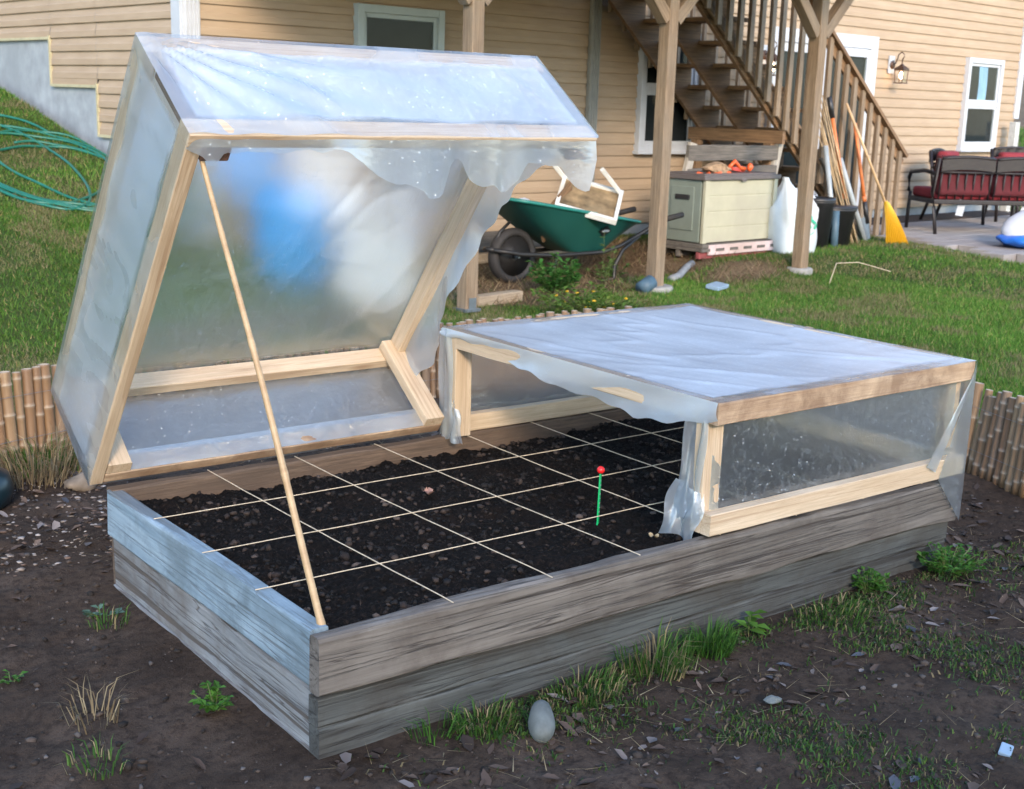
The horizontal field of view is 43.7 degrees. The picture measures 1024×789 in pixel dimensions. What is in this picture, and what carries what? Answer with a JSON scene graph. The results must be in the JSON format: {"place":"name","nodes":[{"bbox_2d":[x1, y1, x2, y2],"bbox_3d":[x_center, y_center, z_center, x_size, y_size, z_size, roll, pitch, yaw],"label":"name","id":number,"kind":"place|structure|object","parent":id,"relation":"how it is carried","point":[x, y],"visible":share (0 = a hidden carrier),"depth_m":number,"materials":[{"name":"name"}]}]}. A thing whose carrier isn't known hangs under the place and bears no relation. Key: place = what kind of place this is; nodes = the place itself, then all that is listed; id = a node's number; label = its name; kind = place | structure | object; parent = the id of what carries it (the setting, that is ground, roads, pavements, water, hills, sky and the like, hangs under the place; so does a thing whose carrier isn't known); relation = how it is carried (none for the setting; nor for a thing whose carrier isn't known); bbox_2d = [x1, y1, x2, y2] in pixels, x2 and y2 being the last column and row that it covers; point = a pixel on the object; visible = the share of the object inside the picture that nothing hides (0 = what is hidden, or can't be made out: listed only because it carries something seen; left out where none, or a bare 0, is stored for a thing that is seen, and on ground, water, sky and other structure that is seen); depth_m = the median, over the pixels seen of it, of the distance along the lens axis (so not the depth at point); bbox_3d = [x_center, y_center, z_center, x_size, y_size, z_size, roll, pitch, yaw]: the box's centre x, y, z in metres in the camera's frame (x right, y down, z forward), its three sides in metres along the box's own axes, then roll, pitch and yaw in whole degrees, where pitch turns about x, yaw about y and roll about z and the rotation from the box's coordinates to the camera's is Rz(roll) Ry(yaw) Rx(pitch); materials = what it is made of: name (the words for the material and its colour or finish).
{"place":"outdoors","nodes":[
{"label":"outdoors","id":0,"kind":"place"},
{"bbox_2d":[0,77,1023,788],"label":"ground","id":1,"kind":"structure","parent":0,"point":[194,671],"depth_m":3.15,"materials":[{"name":"brown soil"}]},
{"bbox_2d":[0,467,13,509],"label":"garden container","id":2,"kind":"object","parent":1,"relation":"on","point":[6,487],"visible":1,"depth_m":4.36,"materials":[{"name":"teal plastic"}]},
{"bbox_2d":[0,669,28,683],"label":"weed","id":3,"kind":"object","parent":1,"relation":"on","point":[15,677],"visible":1,"depth_m":3.14,"materials":[{"name":"green plant"}]},
{"bbox_2d":[0,418,81,490],"bbox_3d":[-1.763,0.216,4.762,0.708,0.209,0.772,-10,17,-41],"label":"dry grass tuft","id":4,"kind":"object","parent":1,"relation":"on","point":[52,469],"visible":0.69,"depth_m":4.72,"materials":[{"name":"plant"}]},
{"bbox_2d":[0,114,108,212],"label":"garden hose","id":5,"kind":"object","parent":1,"relation":"on","point":[46,202],"visible":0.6,"depth_m":9.50,"materials":[{"name":"teal rubber"}]},
{"bbox_2d":[0,482,111,575],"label":"bark chips","id":6,"kind":"object","parent":1,"relation":"on","point":[47,525],"visible":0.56,"depth_m":4.18,"materials":[{"name":"bark"}]},
{"bbox_2d":[63,471,96,491],"bbox_3d":[-1.560,0.319,4.679,0.098,0.078,0.173,12,17,38],"label":"stone","id":7,"kind":"object","parent":1,"relation":"on","point":[78,482],"visible":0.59,"depth_m":4.62,"materials":[{"name":"beige stone"}]},
{"bbox_2d":[57,735,128,779],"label":"dry grass tuft","id":8,"kind":"object","parent":1,"relation":"on","point":[95,749],"visible":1,"depth_m":2.74,"materials":[{"name":"green plant"}]},
{"bbox_2d":[48,671,138,734],"bbox_3d":[-0.962,0.710,2.916,0.222,0.110,0.291,1,13,-6],"label":"dry grass tuft","id":9,"kind":"object","parent":1,"relation":"on","point":[92,710],"visible":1,"depth_m":2.96,"materials":[{"name":"plant"}]},
{"bbox_2d":[82,603,124,616],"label":"weed","id":10,"kind":"object","parent":1,"relation":"on","point":[100,606],"visible":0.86,"depth_m":3.53,"materials":[{"name":"green plant"}]},
{"bbox_2d":[85,602,134,631],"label":"weed","id":11,"kind":"object","parent":1,"relation":"on","point":[110,623],"visible":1,"depth_m":3.48,"materials":[{"name":"green plant"}]},
{"bbox_2d":[0,346,391,466],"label":"bamboo edging","id":12,"kind":"object","parent":1,"relation":"on","point":[36,411],"visible":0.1,"depth_m":4.93,"materials":[{"name":"wood"}]},
{"bbox_2d":[188,680,234,712],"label":"weed","id":13,"kind":"object","parent":1,"relation":"on","point":[213,697],"visible":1,"depth_m":3.00,"materials":[{"name":"green plant"}]},
{"bbox_2d":[398,698,480,745],"bbox_3d":[-0.168,0.747,2.907,0.214,0.074,0.191,-1,13,-12],"label":"grass tuft","id":14,"kind":"object","parent":1,"relation":"on","point":[451,728],"visible":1,"depth_m":2.91,"materials":[{"name":"green plant"}]},
{"bbox_2d":[430,691,526,739],"bbox_3d":[-0.059,0.748,2.956,0.234,0.062,0.197,-10,17,-41],"label":"grass tuft","id":15,"kind":"object","parent":1,"relation":"on","point":[488,725],"visible":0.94,"depth_m":2.96,"materials":[{"name":"green plant"}]},
{"bbox_2d":[477,290,522,306],"bbox_3d":[-0.107,-0.657,8.732,0.092,0.076,0.514,11,14,33],"label":"landscape timber","id":16,"kind":"object","parent":1,"relation":"on","point":[489,298],"visible":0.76,"depth_m":8.69,"materials":[{"name":"brown wood"}]},
{"bbox_2d":[479,231,542,250],"bbox_3d":[-0.410,-1.286,10.813,2.700,0.162,0.045,-10,17,-41],"label":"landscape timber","id":17,"kind":"object","parent":1,"relation":"on","point":[487,239],"visible":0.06,"depth_m":10.97,"materials":[{"name":"brown wood"}]},
{"bbox_2d":[0,0,1023,252],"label":"house","id":18,"kind":"structure","parent":1,"relation":"on","point":[64,64],"depth_m":11.68,"materials":[{"name":"plastic"}]},
{"bbox_2d":[353,3,444,52],"bbox_3d":[-0.904,-2.537,10.247,0.860,1.100,0.075,-10,17,-41],"label":"window","id":19,"kind":"structure","parent":18,"relation":"in","point":[377,26],"depth_m":10.15,"materials":[{"name":"plastic"}]},
{"bbox_2d":[632,34,701,153],"bbox_3d":[1.516,-2.920,12.374,0.880,1.157,0.100,-10,17,-41],"label":"window","id":20,"kind":"structure","parent":18,"relation":"in","point":[646,77],"depth_m":12.26,"materials":[{"name":"white glass"}]},
{"bbox_2d":[763,41,776,75],"bbox_3d":[2.673,-3.477,13.188,0.127,0.358,0.217,-10,17,-41],"label":"wall lantern","id":21,"kind":"object","parent":18,"relation":"attached to","point":[765,55],"depth_m":13.21,"materials":[{"name":"brown metal"}]},
{"bbox_2d":[763,27,878,205],"bbox_3d":[3.402,-2.953,14.125,1.940,2.040,0.070,-10,17,-41],"label":"door","id":22,"kind":"structure","parent":18,"relation":"in","point":[863,50],"depth_m":14.27,"materials":[{"name":"white glass"}]},
{"bbox_2d":[887,52,909,83],"bbox_3d":[4.474,-3.784,14.775,0.127,0.358,0.217,-10,17,-41],"label":"wall lantern","id":23,"kind":"object","parent":18,"relation":"attached to","point":[891,66],"depth_m":14.77,"materials":[{"name":"brown metal"}]},
{"bbox_2d":[955,57,1004,151],"bbox_3d":[6.000,-3.695,16.324,0.930,1.157,0.100,-10,17,-41],"label":"window","id":24,"kind":"structure","parent":18,"relation":"in","point":[983,78],"depth_m":16.32,"materials":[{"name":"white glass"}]},
{"bbox_2d":[0,87,1023,427],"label":"lawn grass","id":25,"kind":"structure","parent":1,"relation":"on","point":[852,299],"depth_m":8.83,"materials":[{"name":"green plant"}]},
{"bbox_2d":[0,396,1023,788],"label":"earth crumbs","id":26,"kind":"object","parent":1,"relation":"on","point":[436,772],"visible":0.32,"depth_m":3.15,"materials":[{"name":"soil"}]},
{"bbox_2d":[0,394,1023,788],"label":"leaf litter","id":27,"kind":"object","parent":1,"relation":"on","point":[346,756],"visible":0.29,"depth_m":3.12,"materials":[{"name":"brown plant"}]},
{"bbox_2d":[24,405,1023,788],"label":"straw","id":28,"kind":"object","parent":1,"relation":"on","point":[710,689],"visible":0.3,"depth_m":3.07,"materials":[{"name":"beige plant"}]},
{"bbox_2d":[478,247,569,263],"bbox_3d":[-0.336,-1.130,10.645,2.550,0.083,0.093,-11,18,-41],"label":"landscape timber","id":29,"kind":"object","parent":1,"relation":"on","point":[483,256],"visible":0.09,"depth_m":10.70,"materials":[{"name":"brown wood"}]},
{"bbox_2d":[419,306,631,397],"bbox_3d":[0.421,-0.199,6.568,2.026,0.428,0.641,-1,13,-11],"label":"bamboo edging","id":30,"kind":"object","parent":1,"relation":"on","point":[429,376],"visible":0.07,"depth_m":6.20,"materials":[{"name":"wood"}]},
{"bbox_2d":[107,408,955,759],"bbox_3d":[0.129,0.431,3.943,2.346,0.360,1.279,-8,16,-37],"label":"raised garden bed","id":31,"kind":"object","parent":1,"relation":"on","point":[301,678],"visible":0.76,"depth_m":3.26,"materials":[{"name":"wood"}]},
{"bbox_2d":[199,160,325,624],"bbox_3d":[-0.558,-0.003,2.864,0.022,1.016,0.528,-9,17,-40],"label":"prop stick","id":32,"kind":"object","parent":31,"relation":"on","point":[319,616],"visible":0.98,"depth_m":2.85,"materials":[{"name":"wood"}]},
{"bbox_2d":[51,33,598,485],"bbox_3d":[-0.545,-0.338,3.692,1.264,1.296,0.461,-8,53,-37],"label":"cold frame lid","id":33,"kind":"object","parent":31,"relation":"on","point":[342,177],"visible":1,"depth_m":3.65,"materials":[{"name":"clear plastic"}]},
{"bbox_2d":[139,418,920,629],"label":"soil","id":34,"kind":"structure","parent":31,"relation":"in","point":[358,580],"depth_m":3.64,"materials":[{"name":"black soil"}]},
{"bbox_2d":[147,419,678,620],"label":"soil fibres","id":35,"kind":"object","parent":34,"relation":"on","point":[443,517],"visible":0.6,"depth_m":3.66,"materials":[{"name":"brown soil"}]},
{"bbox_2d":[423,487,433,494],"bbox_3d":[-0.249,0.289,3.804,0.036,0.016,0.036,11,16,33],"label":"pebble","id":36,"kind":"object","parent":34,"relation":"on","point":[428,491],"visible":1,"depth_m":3.81,"materials":[{"name":"stone"}]},
{"bbox_2d":[596,466,604,524],"bbox_3d":[0.247,0.293,3.612,0.023,0.187,0.023,6,11,19],"label":"plant marker","id":37,"kind":"object","parent":34,"relation":"in","point":[600,470],"visible":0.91,"depth_m":3.60,"materials":[{"name":"green plastic"}]},
{"bbox_2d":[648,533,658,537],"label":"pebbles","id":38,"kind":"object","parent":34,"relation":"on","point":[655,536],"visible":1,"depth_m":3.52,"materials":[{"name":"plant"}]},
{"bbox_2d":[438,303,977,539],"bbox_3d":[0.594,0.092,4.215,1.206,0.532,1.298,-8,16,-37],"label":"cold frame lid","id":39,"kind":"object","parent":31,"relation":"on","point":[782,420],"visible":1,"depth_m":3.88,"materials":[{"name":"clear plastic"}]},
{"bbox_2d":[528,699,554,742],"bbox_3d":[0.068,0.751,2.938,0.063,0.078,0.118,1,13,-4],"label":"stone","id":40,"kind":"object","parent":1,"relation":"on","point":[541,723],"visible":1,"depth_m":2.90,"materials":[{"name":"grey stone"}]},
{"bbox_2d":[525,252,582,294],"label":"weed","id":41,"kind":"object","parent":1,"relation":"on","point":[553,280],"visible":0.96,"depth_m":9.22,"materials":[{"name":"green plant"}]},
{"bbox_2d":[482,198,683,282],"bbox_3d":[0.507,-1.250,10.104,1.800,0.685,0.688,-8,16,-38],"label":"wheelbarrow","id":42,"kind":"object","parent":1,"relation":"on","point":[575,232],"visible":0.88,"depth_m":9.72,"materials":[{"name":"green plastic"}]},
{"bbox_2d":[541,182,571,241],"bbox_3d":[0.343,-1.406,9.829,0.020,0.240,0.460,22,57,26],"label":"brown board","id":43,"kind":"object","parent":42,"relation":"in","point":[567,189],"visible":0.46,"depth_m":9.81,"materials":[{"name":"brown wood"}]},
{"bbox_2d":[553,166,623,224],"bbox_3d":[0.526,-1.608,9.788,0.677,0.256,0.440,15,42,1],"label":"table","id":44,"kind":"object","parent":42,"relation":"in","point":[603,201],"visible":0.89,"depth_m":9.85,"materials":[{"name":"stained wood"},{"name":"white painted wood"}]},
{"bbox_2d":[529,281,649,312],"bbox_3d":[0.475,-0.650,8.525,0.797,0.204,0.875,-10,17,-41],"label":"yellow flowered weed","id":45,"kind":"object","parent":1,"relation":"on","point":[589,301],"visible":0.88,"depth_m":8.51,"materials":[{"name":"green plant"}]},
{"bbox_2d":[543,659,640,706],"bbox_3d":[0.203,0.707,3.172,0.207,0.066,0.293,10,15,31],"label":"grass tuft","id":46,"kind":"object","parent":1,"relation":"on","point":[607,686],"visible":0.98,"depth_m":3.16,"materials":[{"name":"green plant"}]},
{"bbox_2d":[595,232,617,284],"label":"weed","id":47,"kind":"object","parent":1,"relation":"on","point":[611,262],"visible":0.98,"depth_m":9.76,"materials":[{"name":"green plant"}]},
{"bbox_2d":[585,262,629,277],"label":"weed","id":48,"kind":"object","parent":1,"relation":"on","point":[610,271],"visible":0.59,"depth_m":10.26,"materials":[{"name":"green plant"}]},
{"bbox_2d":[448,233,789,306],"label":"dead grass","id":49,"kind":"structure","parent":1,"relation":"on","point":[583,280],"depth_m":10.24,"materials":[{"name":"green plant"}]},
{"bbox_2d":[635,275,656,293],"bbox_3d":[0.987,-0.801,9.375,0.155,0.148,0.110,-10,17,-41],"label":"blue tube","id":50,"kind":"object","parent":1,"relation":"on","point":[647,283],"visible":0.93,"depth_m":9.34,"materials":[{"name":"blue plastic"}]},
{"bbox_2d":[598,617,706,682],"bbox_3d":[0.398,0.659,3.285,0.389,0.115,0.314,-10,17,-41],"label":"grass tuft","id":51,"kind":"object","parent":1,"relation":"on","point":[642,662],"visible":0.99,"depth_m":3.27,"materials":[{"name":"green plant"}]},
{"bbox_2d":[453,0,853,312],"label":"wooden deck","id":52,"kind":"structure","parent":1,"relation":"on","point":[819,20],"depth_m":9.35,"materials":[{"name":"wood"}]},
{"bbox_2d":[636,284,672,293],"bbox_3d":[1.060,-0.760,9.522,0.280,0.110,0.280,-10,17,-41],"label":"footing","id":53,"kind":"object","parent":1,"relation":"on","point":[665,287],"visible":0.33,"depth_m":9.41,"materials":[{"name":"concrete"}]},
{"bbox_2d":[667,260,694,280],"bbox_3d":[1.371,-0.995,10.286,0.076,0.134,0.504,8,14,25],"label":"drain pipe","id":54,"kind":"object","parent":1,"relation":"on","point":[682,271],"visible":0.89,"depth_m":10.24,"materials":[{"name":"white plastic"}]},
{"bbox_2d":[351,539,1023,788],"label":"ground cover","id":55,"kind":"object","parent":1,"relation":"on","point":[771,733],"visible":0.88,"depth_m":3.11,"materials":[{"name":"green plant"}]},
{"bbox_2d":[666,611,758,660],"bbox_3d":[0.547,0.645,3.413,0.273,0.099,0.268,6,14,19],"label":"grass tuft","id":56,"kind":"object","parent":1,"relation":"on","point":[728,646],"visible":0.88,"depth_m":3.40,"materials":[{"name":"green plant"}]},
{"bbox_2d":[706,281,728,290],"bbox_3d":[1.559,-0.822,9.691,0.111,0.051,0.172,11,16,35],"label":"foam offcut","id":57,"kind":"object","parent":1,"relation":"on","point":[717,285],"visible":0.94,"depth_m":9.65,"materials":[{"name":"white plastic"}]},
{"bbox_2d":[666,238,772,258],"bbox_3d":[1.785,-1.284,11.056,1.035,0.120,0.500,-10,17,-41],"label":"pallet","id":58,"kind":"object","parent":1,"relation":"on","point":[739,247],"visible":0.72,"depth_m":10.78,"materials":[{"name":"red paint"}]},
{"bbox_2d":[666,170,780,243],"bbox_3d":[1.797,-1.630,11.002,1.030,0.571,0.486,-10,17,-41],"label":"deck box","id":59,"kind":"object","parent":58,"relation":"on","point":[722,207],"visible":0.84,"depth_m":10.74,"materials":[{"name":"beige plastic"}]},
{"bbox_2d":[702,161,731,172],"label":"root clump","id":60,"kind":"object","parent":59,"relation":"on","point":[713,167],"visible":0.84,"depth_m":10.72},
{"bbox_2d":[728,159,752,171],"bbox_3d":[1.954,-1.969,10.987,0.297,0.114,0.116,-10,17,-41],"label":"garden tool","id":61,"kind":"object","parent":59,"relation":"on","point":[738,168],"visible":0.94,"depth_m":10.97,"materials":[{"name":"orange plastic"}]},
{"bbox_2d":[682,142,783,173],"bbox_3d":[1.880,-1.824,11.649,1.463,0.954,0.312,-10,17,-41],"label":"wooden crate","id":62,"kind":"object","parent":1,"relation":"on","point":[696,152],"visible":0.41,"depth_m":11.47,"materials":[{"name":"grey wood"}]},
{"bbox_2d":[736,609,770,635],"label":"weed","id":63,"kind":"object","parent":1,"relation":"on","point":[750,619],"visible":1,"depth_m":3.52,"materials":[{"name":"green plant"}]},
{"bbox_2d":[608,0,908,235],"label":"wooden staircase","id":64,"kind":"structure","parent":1,"relation":"on","point":[726,27],"depth_m":12.00,"materials":[{"name":"brown wood"}]},
{"bbox_2d":[763,695,781,704],"bbox_3d":[0.638,0.746,3.116,0.047,0.021,0.032,-10,17,-41],"label":"stone","id":65,"kind":"object","parent":1,"relation":"on","point":[771,699],"visible":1,"depth_m":3.11,"materials":[{"name":"white stone"}]},
{"bbox_2d":[766,177,816,253],"bbox_3d":[2.454,-1.582,11.275,0.500,0.660,0.341,-6,15,-30],"label":"sack","id":66,"kind":"object","parent":1,"relation":"on","point":[782,217],"visible":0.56,"depth_m":11.14,"materials":[{"name":"white plastic"}]},
{"bbox_2d":[787,267,812,275],"bbox_3d":[2.408,-1.031,10.700,0.220,0.070,0.220,-10,17,-41],"label":"footing","id":67,"kind":"object","parent":1,"relation":"on","point":[804,270],"visible":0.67,"depth_m":10.61,"materials":[{"name":"concrete"}]},
{"bbox_2d":[813,196,835,247],"bbox_3d":[2.801,-1.591,11.792,0.340,0.460,0.340,-10,17,-41],"label":"plant pot","id":68,"kind":"object","parent":1,"relation":"on","point":[826,205],"visible":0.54,"depth_m":11.66,"materials":[{"name":"black plastic"}]},
{"bbox_2d":[796,188,818,223],"bbox_3d":[2.605,-1.670,11.668,0.413,0.420,0.330,-10,17,-41],"label":"white bag","id":69,"kind":"object","parent":68,"relation":"on","point":[816,208],"visible":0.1,"depth_m":11.60,"materials":[{"name":"white plastic"}]},
{"bbox_2d":[820,119,837,204],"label":"garden cane","id":70,"kind":"object","parent":1,"relation":"on","point":[832,178],"visible":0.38,"depth_m":12.15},
{"bbox_2d":[820,122,839,204],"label":"garden cane","id":71,"kind":"object","parent":1,"relation":"on","point":[829,158],"visible":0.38,"depth_m":12.02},
{"bbox_2d":[819,125,841,202],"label":"garden cane","id":72,"kind":"object","parent":1,"relation":"on","point":[830,163],"visible":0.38,"depth_m":12.10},
{"bbox_2d":[786,587,878,629],"bbox_3d":[0.929,0.620,3.657,0.300,0.059,0.239,-5,15,-27],"label":"grass tuft","id":73,"kind":"object","parent":1,"relation":"on","point":[852,605],"visible":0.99,"depth_m":3.67,"materials":[{"name":"green plant"}]},
{"bbox_2d":[822,95,842,193],"bbox_3d":[3.106,-2.133,12.169,0.468,1.393,0.016,-2,13,-15],"label":"garden cane","id":74,"kind":"object","parent":1,"relation":"on","point":[831,137],"visible":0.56,"depth_m":12.07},
{"bbox_2d":[824,108,841,190],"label":"garden cane","id":75,"kind":"object","parent":1,"relation":"on","point":[833,149],"visible":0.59,"depth_m":12.11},
{"bbox_2d":[820,115,849,242],"bbox_3d":[3.061,-2.073,12.124,0.457,1.296,0.015,-1,13,-12],"label":"garden cane","id":76,"kind":"object","parent":1,"relation":"on","point":[827,144],"visible":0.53,"depth_m":12.03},
{"bbox_2d":[821,100,851,242],"bbox_3d":[3.072,-2.110,12.083,0.430,1.390,0.016,2,13,0],"label":"garden cane","id":77,"kind":"object","parent":1,"relation":"on","point":[834,160],"visible":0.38,"depth_m":12.06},
{"bbox_2d":[819,137,853,242],"bbox_3d":[3.061,-1.978,12.108,0.490,1.121,0.017,1,13,-5],"label":"garden cane","id":78,"kind":"object","parent":1,"relation":"on","point":[836,189],"visible":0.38,"depth_m":12.12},
{"bbox_2d":[821,109,855,240],"bbox_3d":[3.107,-2.073,12.134,0.488,1.295,0.015,0,13,-6],"label":"garden cane","id":79,"kind":"object","parent":1,"relation":"on","point":[835,163],"visible":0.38,"depth_m":12.10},
{"bbox_2d":[819,158,858,240],"bbox_3d":[3.163,-1.865,12.327,0.032,0.969,0.051,-38,26,-13],"label":"timber","id":80,"kind":"object","parent":1,"relation":"on","point":[821,161],"visible":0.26,"depth_m":12.19,"materials":[{"name":"brown wood"}]},
{"bbox_2d":[824,130,853,241],"bbox_3d":[3.089,-2.047,12.147,0.475,1.238,0.015,0,13,-10],"label":"garden cane","id":81,"kind":"object","parent":1,"relation":"on","point":[833,165],"visible":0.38,"depth_m":12.10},
{"bbox_2d":[821,112,857,243],"bbox_3d":[3.114,-2.052,12.133,0.478,1.257,0.017,1,13,-3],"label":"garden cane","id":82,"kind":"object","parent":1,"relation":"on","point":[843,190],"visible":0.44,"depth_m":12.15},
{"bbox_2d":[825,100,857,240],"bbox_3d":[3.141,-2.108,12.159,0.450,1.353,0.015,1,13,-3],"label":"garden cane","id":83,"kind":"object","parent":1,"relation":"on","point":[839,163],"visible":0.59,"depth_m":12.13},
{"bbox_2d":[828,204,857,246],"bbox_3d":[3.017,-1.616,12.152,0.515,0.370,0.515,-10,17,-41],"label":"plant pot","id":84,"kind":"object","parent":1,"relation":"on","point":[847,215],"visible":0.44,"depth_m":11.97,"materials":[{"name":"black plastic"}]},
{"bbox_2d":[823,145,832,196],"bbox_3d":[2.978,-1.913,11.956,0.048,0.815,0.329,-2,14,-17],"label":"grey pipe","id":85,"kind":"object","parent":84,"relation":"in","point":[827,170],"visible":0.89,"depth_m":11.96,"materials":[{"name":"plastic"}]},
{"bbox_2d":[827,97,847,204],"bbox_3d":[3.113,-2.232,12.156,0.351,1.172,0.048,-1,13,-12],"label":"garden fork","id":86,"kind":"object","parent":84,"relation":"in","point":[831,108],"visible":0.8,"depth_m":12.06,"materials":[{"name":"orange wood"}]},
{"bbox_2d":[841,158,866,239],"bbox_3d":[3.312,-1.878,12.406,0.428,0.831,0.052,-3,14,-22],"label":"grey tube","id":87,"kind":"object","parent":1,"relation":"on","point":[853,202],"visible":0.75,"depth_m":12.38,"materials":[{"name":"plastic"}]},
{"bbox_2d":[829,262,890,283],"bbox_3d":[2.769,-0.987,10.279,0.611,0.156,0.126,-4,14,-24],"label":"pale wire","id":88,"kind":"object","parent":1,"relation":"on","point":[856,262],"visible":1,"depth_m":10.28,"materials":[{"name":"metal"}]},
{"bbox_2d":[853,123,869,238],"bbox_3d":[3.438,-2.055,12.481,0.335,1.166,0.103,-5,15,-27],"label":"shovel","id":89,"kind":"object","parent":1,"relation":"on","point":[865,223],"visible":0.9,"depth_m":12.48,"materials":[{"name":"brown wood"}]},
{"bbox_2d":[851,566,889,591],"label":"weed","id":90,"kind":"object","parent":1,"relation":"on","point":[878,580],"visible":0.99,"depth_m":3.87,"materials":[{"name":"green plant"}]},
{"bbox_2d":[845,103,908,245],"bbox_3d":[3.521,-2.099,12.269,0.739,1.356,0.088,3,13,5],"label":"broom","id":91,"kind":"object","parent":1,"relation":"on","point":[895,233],"visible":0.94,"depth_m":12.32,"materials":[{"name":"yellow plastic"}]},
{"bbox_2d":[805,326,1023,498],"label":"bamboo edging","id":92,"kind":"object","parent":1,"relation":"on","point":[995,451],"visible":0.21,"depth_m":5.05,"materials":[{"name":"wood"}]},
{"bbox_2d":[914,542,992,575],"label":"weed","id":93,"kind":"object","parent":1,"relation":"on","point":[945,560],"visible":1,"depth_m":4.03,"materials":[{"name":"green plant"}]},
{"bbox_2d":[998,742,1013,756],"bbox_3d":[1.131,0.815,2.923,0.028,0.020,0.041,9,15,30],"label":"plastic scrap","id":94,"kind":"object","parent":1,"relation":"on","point":[1004,749],"visible":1,"depth_m":2.92,"materials":[{"name":"plastic"}]},
{"bbox_2d":[1000,122,1019,211],"bbox_3d":[6.553,-2.898,16.827,0.110,1.360,0.090,-10,17,-41],"label":"short post","id":95,"kind":"object","parent":1,"relation":"on","point":[1013,134],"visible":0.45,"depth_m":16.68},
{"bbox_2d":[870,215,1023,264],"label":"patio","id":96,"kind":"structure","parent":0,"point":[972,235],"depth_m":13.23,"materials":[{"name":"grey concrete"}]},
{"bbox_2d":[919,148,997,224],"bbox_3d":[5.303,-2.462,15.043,0.761,0.844,0.664,10,15,32],"label":"garden chair","id":97,"kind":"object","parent":96,"relation":"on","point":[934,153],"visible":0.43,"depth_m":14.99,"materials":[{"name":"dark painted metal"},{"name":"red fabric"}]},
{"bbox_2d":[904,155,1023,233],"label":"garden sofa","id":98,"kind":"object","parent":96,"relation":"on","point":[961,181],"visible":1,"depth_m":13.40,"materials":[{"name":"dark painted metal"},{"name":"red fabric"}]},
{"bbox_2d":[985,146,1023,214],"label":"garden chair","id":99,"kind":"object","parent":96,"relation":"on","point":[1012,151],"visible":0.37,"depth_m":15.37,"materials":[{"name":"fabric"}]},
{"bbox_2d":[996,234,1023,248],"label":"tarpaulin","id":100,"kind":"object","parent":96,"relation":"on","point":[1017,241],"visible":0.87,"depth_m":12.11,"materials":[{"name":"blue plastic"}]},
{"bbox_2d":[1000,210,1023,235],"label":"white cushion","id":101,"kind":"object","parent":100,"relation":"on","point":[1013,225],"visible":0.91,"depth_m":12.27,"materials":[{"name":"white fabric"}]},
{"bbox_2d":[999,126,1023,210],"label":"bank grass","id":102,"kind":"structure","parent":0,"point":[1021,135],"depth_m":24.06,"materials":[{"name":"green plant"}]}
]}

